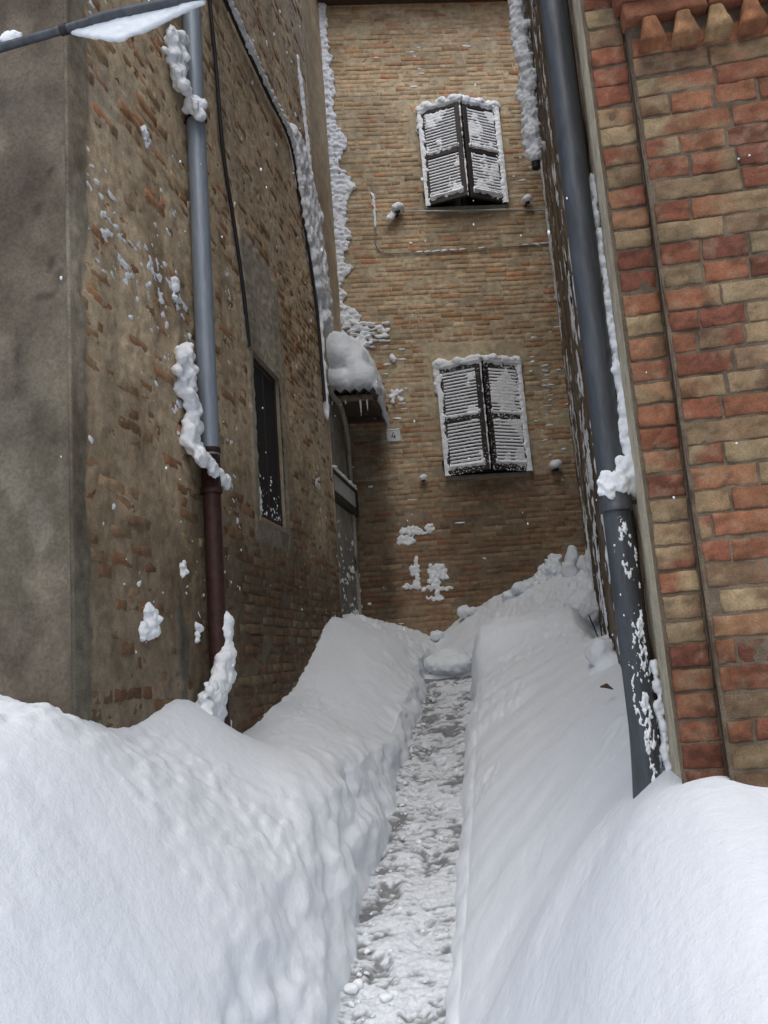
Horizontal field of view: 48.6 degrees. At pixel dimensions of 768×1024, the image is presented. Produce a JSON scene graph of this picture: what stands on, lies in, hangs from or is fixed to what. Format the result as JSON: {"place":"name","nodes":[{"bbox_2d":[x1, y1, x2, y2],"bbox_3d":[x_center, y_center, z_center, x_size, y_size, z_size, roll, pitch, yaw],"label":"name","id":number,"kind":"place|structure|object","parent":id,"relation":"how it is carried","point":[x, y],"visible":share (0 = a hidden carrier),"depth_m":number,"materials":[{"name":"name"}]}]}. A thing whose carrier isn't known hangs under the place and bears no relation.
{"place":"outdoors","nodes":[
{"label":"outdoors","id":0,"kind":"place"},
{"bbox_2d":[60,84,646,665],"bbox_3d":[0.175,-2.013,5.481,2.375,5.875,6.940,-4,-10,0],"label":"snowfall","id":1,"kind":"object","parent":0,"point":[376,382],"visible":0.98,"depth_m":2.85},
{"bbox_2d":[0,555,767,1023],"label":"snow","id":2,"kind":"structure","parent":0,"point":[178,861],"depth_m":2.99,"materials":[{"name":"white snow"}]},
{"bbox_2d":[0,0,362,733],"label":"brick house","id":3,"kind":"structure","parent":2,"relation":"on","point":[100,528],"depth_m":4.11,"materials":[{"name":"brown brick"}]},
{"bbox_2d":[0,0,197,52],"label":"overhead pipe","id":4,"kind":"object","parent":3,"relation":"attached to","point":[12,40],"visible":1,"depth_m":3.37,"materials":[{"name":"grey metal"}]},
{"bbox_2d":[71,0,205,42],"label":"snow slab","id":5,"kind":"structure","parent":4,"relation":"hanging from","point":[122,29],"depth_m":3.34,"materials":[{"name":"white snow"}]},
{"bbox_2d":[140,125,151,148],"bbox_3d":[-1.228,-1.921,4.359,0.053,0.115,0.124,-4,-10,0],"label":"snow clump","id":6,"kind":"object","parent":3,"relation":"attached to","point":[145,133],"visible":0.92,"depth_m":4.33,"materials":[{"name":"white snow"}]},
{"bbox_2d":[138,602,163,641],"bbox_3d":[-1.051,0.493,3.811,0.087,0.179,0.206,-4,-10,0],"label":"snow clump","id":7,"kind":"object","parent":3,"relation":"attached to","point":[149,629],"visible":0.98,"depth_m":3.78,"materials":[{"name":"white snow"}]},
{"bbox_2d":[171,276,179,301],"bbox_3d":[-1.117,-1.188,4.532,0.053,0.137,0.074,-9,-11,23],"label":"snow clump","id":8,"kind":"object","parent":3,"relation":"attached to","point":[175,281],"visible":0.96,"depth_m":4.51,"materials":[{"name":"white snow"}]},
{"bbox_2d":[179,560,188,577],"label":"snow clump","id":9,"kind":"object","parent":3,"relation":"attached to","point":[184,571],"visible":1,"depth_m":4.24,"materials":[{"name":"white snow"}]},
{"bbox_2d":[161,7,236,727],"bbox_3d":[-1.187,-2.910,4.855,0.208,9.050,0.772,-6,-10,9],"label":"downpipe","id":10,"kind":"object","parent":3,"relation":"attached to","point":[199,441],"visible":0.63,"depth_m":4.62,"materials":[{"name":"metal"}]},
{"bbox_2d":[195,622,203,642],"bbox_3d":[-0.958,0.621,4.374,0.056,0.110,0.079,-4,-10,0],"label":"snow clump","id":11,"kind":"object","parent":3,"relation":"on","point":[199,628],"visible":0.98,"depth_m":4.35,"materials":[{"name":"white snow"}]},
{"bbox_2d":[208,0,250,346],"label":"cable","id":12,"kind":"object","parent":3,"relation":"attached to","point":[226,170],"visible":1,"depth_m":5.64,"materials":[{"name":"black rubber"}]},
{"bbox_2d":[253,350,289,533],"bbox_3d":[-0.884,-0.480,6.102,0.160,1.225,0.720,-6,-10,8],"label":"window","id":13,"kind":"structure","parent":3,"relation":"in","point":[266,384],"depth_m":6.19,"materials":[{"name":"glass"}]},
{"bbox_2d":[223,0,325,400],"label":"cable","id":14,"kind":"object","parent":3,"relation":"attached to","point":[238,23],"visible":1,"depth_m":7.62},
{"bbox_2d":[289,54,333,419],"bbox_3d":[-0.716,-2.757,8.211,0.181,3.771,1.199,-6,-10,9],"label":"snow streak","id":15,"kind":"object","parent":3,"relation":"attached to","point":[320,262],"visible":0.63,"depth_m":8.21,"materials":[{"name":"white snow"}]},
{"bbox_2d":[327,383,361,614],"bbox_3d":[-0.375,0.015,8.795,0.100,2.421,1.338,-5,-10,4],"label":"door frame","id":16,"kind":"object","parent":3,"relation":"attached to","point":[335,399],"visible":0.81,"depth_m":9.31,"materials":[{"name":"grey stone"}]},
{"bbox_2d":[332,465,358,516],"bbox_3d":[-0.420,-0.217,8.980,0.095,0.348,1.301,-6,-10,8],"label":"window frame","id":17,"kind":"object","parent":3,"relation":"attached to","point":[345,494],"visible":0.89,"depth_m":8.94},
{"bbox_2d":[334,474,355,506],"bbox_3d":[-0.433,-0.217,8.956,0.047,0.180,1.150,-6,-10,8],"label":"window pane","id":18,"kind":"structure","parent":17,"relation":"in","point":[340,487],"depth_m":8.92,"materials":[{"name":"grey glass"}]},
{"bbox_2d":[329,387,387,423],"bbox_3d":[-0.373,-1.093,9.363,0.693,0.352,1.194,-6,-10,8],"label":"canopy","id":19,"kind":"object","parent":3,"relation":"attached to","point":[361,407],"visible":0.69,"depth_m":9.29,"materials":[{"name":"brown wood"}]},
{"bbox_2d":[326,331,389,428],"bbox_3d":[-0.402,-1.497,9.461,0.871,1.216,1.034,-4,-10,0],"label":"snow heap","id":20,"kind":"object","parent":19,"relation":"on","point":[351,363],"visible":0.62,"depth_m":9.05,"materials":[{"name":"white snow"}]},
{"bbox_2d":[280,0,585,635],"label":"brick house","id":21,"kind":"structure","parent":2,"relation":"on","point":[405,71],"depth_m":10.18,"materials":[{"name":"brick"}]},
{"bbox_2d":[318,3,361,324],"bbox_3d":[-0.606,-4.330,10.421,0.494,4.318,0.143,-4,-10,0],"label":"snow streak","id":22,"kind":"object","parent":21,"relation":"attached to","point":[343,186],"visible":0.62,"depth_m":10.36,"materials":[{"name":"white snow"}]},
{"bbox_2d":[341,319,390,347],"bbox_3d":[-0.252,-2.106,10.053,0.672,0.372,0.088,-4,-10,-4],"label":"snow streak","id":23,"kind":"object","parent":21,"relation":"attached to","point":[363,335],"visible":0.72,"depth_m":10.04,"materials":[{"name":"white snow"}]},
{"bbox_2d":[390,354,395,362],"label":"snow clump","id":24,"kind":"object","parent":21,"relation":"attached to","point":[392,358],"visible":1,"depth_m":9.99,"materials":[{"name":"white snow"}]},
{"bbox_2d":[386,429,400,441],"bbox_3d":[0.110,-0.892,9.854,0.160,0.151,0.033,-4,-10,-4],"label":"house number plate","id":25,"kind":"object","parent":21,"relation":"attached to","point":[393,435],"visible":1,"depth_m":9.85,"materials":[{"name":"ceramic"}]},
{"bbox_2d":[388,389,403,403],"bbox_3d":[0.144,-1.354,9.949,0.185,0.183,0.055,-3,-10,-9],"label":"snow clump","id":26,"kind":"object","parent":21,"relation":"attached to","point":[393,394],"visible":1,"depth_m":9.94,"materials":[{"name":"white snow"}]},
{"bbox_2d":[391,202,403,216],"bbox_3d":[0.168,-3.654,10.286,0.157,0.158,0.204,-4,-10,0],"label":"wall peg","id":27,"kind":"object","parent":21,"relation":"attached to","point":[397,207],"depth_m":10.22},
{"bbox_2d":[386,204,395,221],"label":"snow clump","id":28,"kind":"object","parent":27,"relation":"hanging from","point":[390,217],"visible":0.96,"depth_m":10.23,"materials":[{"name":"white snow"}]},
{"bbox_2d":[402,556,421,589],"bbox_3d":[0.304,0.692,9.597,0.225,0.389,0.048,-4,-10,-3],"label":"snow clump","id":29,"kind":"object","parent":21,"relation":"attached to","point":[415,570],"visible":1,"depth_m":9.58,"materials":[{"name":"white snow"}]},
{"bbox_2d":[396,523,434,545],"bbox_3d":[0.361,0.262,9.677,0.458,0.247,0.048,-4,-10,-4],"label":"snow clump","id":30,"kind":"object","parent":21,"relation":"attached to","point":[408,540],"visible":1,"depth_m":9.67,"materials":[{"name":"white snow"}]},
{"bbox_2d":[419,474,427,481],"bbox_3d":[0.454,-0.384,9.751,0.098,0.099,0.127,-4,-10,0],"label":"wall peg","id":31,"kind":"object","parent":21,"relation":"attached to","point":[423,477],"depth_m":9.71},
{"bbox_2d":[421,563,452,600],"bbox_3d":[0.597,0.789,9.596,0.367,0.439,0.050,-4,-10,-4],"label":"snow clump","id":32,"kind":"object","parent":21,"relation":"attached to","point":[436,571],"visible":1,"depth_m":9.59,"materials":[{"name":"white snow"}]},
{"bbox_2d":[371,182,548,253],"bbox_3d":[0.951,-3.636,10.390,2.193,0.962,0.034,-4,-10,-4],"label":"cable","id":33,"kind":"object","parent":21,"relation":"attached to","point":[373,203],"visible":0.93,"depth_m":10.31,"materials":[{"name":"metal"}]},
{"bbox_2d":[425,115,507,209],"bbox_3d":[0.959,-4.350,10.611,1.010,1.345,0.210,-4,-10,-4],"label":"window","id":34,"kind":"structure","parent":21,"relation":"in","point":[467,203],"depth_m":10.56,"materials":[{"name":"paint"}]},
{"bbox_2d":[403,209,545,212],"bbox_3d":[1.130,-3.678,10.367,1.831,0.067,0.047,-4,-10,-5],"label":"cable","id":35,"kind":"object","parent":21,"relation":"attached to","point":[474,210],"visible":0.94,"depth_m":10.34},
{"bbox_2d":[445,367,531,479],"bbox_3d":[1.152,-1.055,10.037,1.010,1.365,0.210,-4,-10,-4],"label":"window","id":36,"kind":"structure","parent":21,"relation":"in","point":[490,473],"depth_m":9.84,"materials":[{"name":"paint"}]},
{"bbox_2d":[522,194,532,206],"bbox_3d":[1.755,-3.811,10.415,0.137,0.138,0.177,-4,-10,0],"label":"wall peg","id":37,"kind":"object","parent":21,"relation":"attached to","point":[527,199],"depth_m":10.36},
{"bbox_2d":[549,459,561,470],"bbox_3d":[1.988,-0.531,9.839,0.150,0.152,0.195,-4,-10,0],"label":"wall peg","id":38,"kind":"object","parent":21,"relation":"attached to","point":[555,465],"depth_m":9.77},
{"bbox_2d":[430,630,443,640],"bbox_3d":[0.576,1.349,9.285,0.156,0.126,0.113,-4,-10,0],"label":"snow block","id":39,"kind":"object","parent":2,"relation":"on","point":[436,635],"depth_m":9.25,"materials":[{"name":"white snow"}]},
{"bbox_2d":[423,646,471,675],"bbox_3d":[0.593,1.392,7.882,0.457,0.284,0.536,-4,-10,0],"label":"snow block","id":40,"kind":"object","parent":2,"relation":"on","point":[452,661],"depth_m":7.72,"materials":[{"name":"white snow"}]},
{"bbox_2d":[457,605,477,618],"bbox_3d":[0.918,1.092,9.325,0.233,0.158,0.161,-7,-10,17],"label":"snow block","id":41,"kind":"object","parent":2,"relation":"on","point":[464,611],"depth_m":9.27,"materials":[{"name":"white snow"}]},
{"bbox_2d":[501,579,538,600],"bbox_3d":[1.475,0.807,8.962,0.504,0.260,0.239,-6,-10,9],"label":"snow block","id":42,"kind":"object","parent":2,"relation":"on","point":[519,588],"depth_m":8.89,"materials":[{"name":"white snow"}]},
{"bbox_2d":[533,553,561,583],"bbox_3d":[1.741,0.620,8.956,0.358,0.367,0.295,0,-11,-23],"label":"snow block","id":43,"kind":"object","parent":42,"relation":"on","point":[550,567],"depth_m":8.88,"materials":[{"name":"white snow"}]},
{"bbox_2d":[561,545,578,576],"bbox_3d":[1.909,0.522,8.736,0.196,0.366,0.187,-4,-10,0],"label":"snow block","id":44,"kind":"object","parent":2,"relation":"on","point":[569,568],"depth_m":8.67,"materials":[{"name":"white snow"}]},
{"bbox_2d":[563,588,599,636],"bbox_3d":[1.861,1.079,7.731,0.418,0.782,0.376,-4,-10,0],"label":"snow block","id":45,"kind":"object","parent":2,"relation":"on","point":[583,602],"depth_m":7.62,"materials":[{"name":"white snow"}]},
{"bbox_2d":[585,637,617,675],"bbox_3d":[1.403,1.008,5.304,0.328,0.456,0.386,-4,-10,0],"label":"snow block","id":46,"kind":"object","parent":2,"relation":"on","point":[600,654],"depth_m":5.29,"materials":[{"name":"white snow"}]},
{"bbox_2d":[600,683,612,689],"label":"dry leaf","id":47,"kind":"object","parent":2,"relation":"on","point":[606,685],"visible":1,"depth_m":4.27,"materials":[{"name":"brown plant"}]},
{"bbox_2d":[525,0,767,787],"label":"brick house","id":48,"kind":"structure","parent":2,"relation":"on","point":[673,98],"depth_m":2.40,"materials":[{"name":"brick"}]},
{"bbox_2d":[507,0,544,170],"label":"snow streak","id":49,"kind":"object","parent":48,"relation":"attached to","point":[533,144],"visible":0.99,"depth_m":7.88,"materials":[{"name":"white snow"}]},
{"bbox_2d":[584,550,590,580],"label":"snow block","id":50,"kind":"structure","parent":48,"relation":"attached to","point":[586,559],"depth_m":8.38,"materials":[{"name":"white snow"}]},
{"bbox_2d":[588,615,598,636],"bbox_3d":[1.813,1.097,7.101,0.054,0.496,0.374,-4,-10,-4],"label":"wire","id":51,"kind":"object","parent":48,"relation":"attached to","point":[593,625],"visible":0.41,"depth_m":7.30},
{"bbox_2d":[539,0,671,798],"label":"downpipe","id":52,"kind":"object","parent":48,"relation":"attached to","point":[615,481],"visible":0.85,"depth_m":2.73,"materials":[{"name":"grey metal"}]},
{"bbox_2d":[336,675,472,1023],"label":"path","id":53,"kind":"structure","parent":0,"point":[420,889],"depth_m":4.32,"materials":[{"name":"white snow"}]},
{"bbox_2d":[343,978,363,994],"bbox_3d":[-0.127,2.005,3.588,0.095,0.051,0.062,5,-14,-45],"label":"snow clod","id":54,"kind":"object","parent":53,"relation":"on","point":[354,986],"visible":1,"depth_m":3.57,"materials":[{"name":"white snow"}]},
{"bbox_2d":[379,990,397,1002],"bbox_3d":[0.023,1.995,3.504,0.088,0.035,0.050,2,-12,-33],"label":"snow clod","id":55,"kind":"object","parent":53,"relation":"on","point":[386,997],"visible":1,"depth_m":3.48,"materials":[{"name":"white snow"}]},
{"bbox_2d":[347,680,464,1021],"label":"snow crumbs","id":56,"kind":"object","parent":53,"relation":"on","point":[352,1004],"visible":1,"depth_m":4.64,"materials":[{"name":"white snow"}]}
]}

